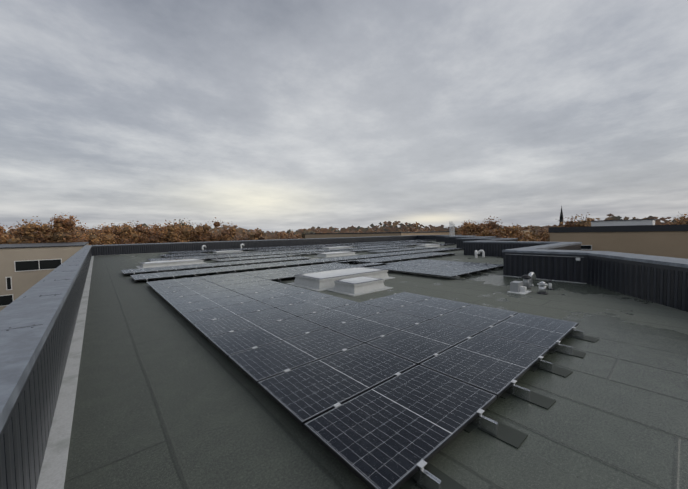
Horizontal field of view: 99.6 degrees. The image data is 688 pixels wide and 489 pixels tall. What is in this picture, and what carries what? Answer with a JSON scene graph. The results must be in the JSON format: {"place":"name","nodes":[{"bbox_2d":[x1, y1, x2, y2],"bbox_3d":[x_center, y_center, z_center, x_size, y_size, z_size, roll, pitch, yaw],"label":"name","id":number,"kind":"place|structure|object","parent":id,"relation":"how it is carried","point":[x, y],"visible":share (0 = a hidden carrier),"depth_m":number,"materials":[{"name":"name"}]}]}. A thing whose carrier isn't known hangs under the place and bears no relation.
{"place":"outdoors","nodes":[
{"label":"outdoors","id":0,"kind":"place"},
{"bbox_2d":[0,0,687,232],"label":"sky","id":1,"kind":"structure","parent":0,"point":[265,115],"materials":[{"name":"grey"}]},
{"bbox_2d":[64,241,687,488],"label":"roof","id":2,"kind":"structure","parent":0,"point":[168,396],"depth_m":3.24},
{"bbox_2d":[136,244,441,295],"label":"skylights","id":3,"kind":"object","parent":2,"relation":"on","point":[356,281],"visible":0.98,"depth_m":10.95,"materials":[{"name":"grey plastic"}]},
{"bbox_2d":[36,252,586,488],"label":"roof flashing strip","id":4,"kind":"object","parent":2,"relation":"on","point":[53,470],"visible":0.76,"depth_m":3.20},
{"bbox_2d":[0,235,687,488],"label":"parapet","id":5,"kind":"structure","parent":2,"relation":"on","point":[33,360],"depth_m":6.63,"materials":[{"name":"grey metal"}]},
{"bbox_2d":[6,247,86,330],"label":"coping joints","id":6,"kind":"object","parent":5,"relation":"on","point":[39,296],"visible":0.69,"depth_m":4.07,"materials":[{"name":"grey metal"}]},
{"bbox_2d":[508,254,583,260],"bbox_3d":[7.690,0.488,11.355,0.080,0.132,2.600,-3,3,-40],"label":"conduit","id":7,"kind":"object","parent":5,"relation":"attached to","point":[578,259],"visible":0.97,"depth_m":10.93,"materials":[{"name":"grey metal"}]},
{"bbox_2d":[132,240,598,488],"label":"supports","id":8,"kind":"object","parent":2,"relation":"on","point":[430,476],"visible":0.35,"depth_m":3.36,"materials":[{"name":"metal"}]},
{"bbox_2d":[121,240,578,488],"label":"panels","id":9,"kind":"object","parent":8,"relation":"on","point":[382,426],"visible":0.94,"depth_m":4.62,"materials":[{"name":"blue glass"}]},
{"bbox_2d":[134,240,575,470],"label":"clamps","id":10,"kind":"object","parent":9,"relation":"attached to","point":[421,464],"visible":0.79,"depth_m":5.25,"materials":[{"name":"grey metal"}]},
{"bbox_2d":[202,243,553,294],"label":"vents","id":11,"kind":"object","parent":2,"relation":"on","point":[519,287],"visible":1,"depth_m":9.13,"materials":[{"name":"silver metal"}]},
{"label":"ground","id":12,"kind":"structure","parent":0,"visible":0},
{"bbox_2d":[0,242,88,310],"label":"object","id":13,"kind":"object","parent":12,"relation":"on","point":[24,267],"visible":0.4,"depth_m":32.83,"materials":[{"name":"beige"}]},
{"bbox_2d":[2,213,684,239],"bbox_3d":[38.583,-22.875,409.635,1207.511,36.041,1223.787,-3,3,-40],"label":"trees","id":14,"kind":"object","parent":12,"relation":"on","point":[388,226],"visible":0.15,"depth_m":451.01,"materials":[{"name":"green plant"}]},
{"bbox_2d":[0,212,687,244],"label":"trees","id":15,"kind":"object","parent":12,"relation":"on","point":[65,230],"visible":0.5,"depth_m":78.28,"materials":[{"name":"brown plant"}]},
{"bbox_2d":[305,230,529,238],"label":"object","id":16,"kind":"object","parent":12,"relation":"on","point":[330,235],"visible":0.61,"depth_m":84.71,"materials":[{"name":"grey metal"}]},
{"bbox_2d":[541,206,562,227],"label":"church","id":17,"kind":"structure","parent":12,"relation":"on","point":[561,216],"depth_m":637.72,"materials":[{"name":"grey stone"}]},
{"bbox_2d":[548,219,687,258],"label":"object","id":18,"kind":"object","parent":12,"relation":"on","point":[642,236],"visible":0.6,"depth_m":21.64,"materials":[{"name":"beige"}]}
]}

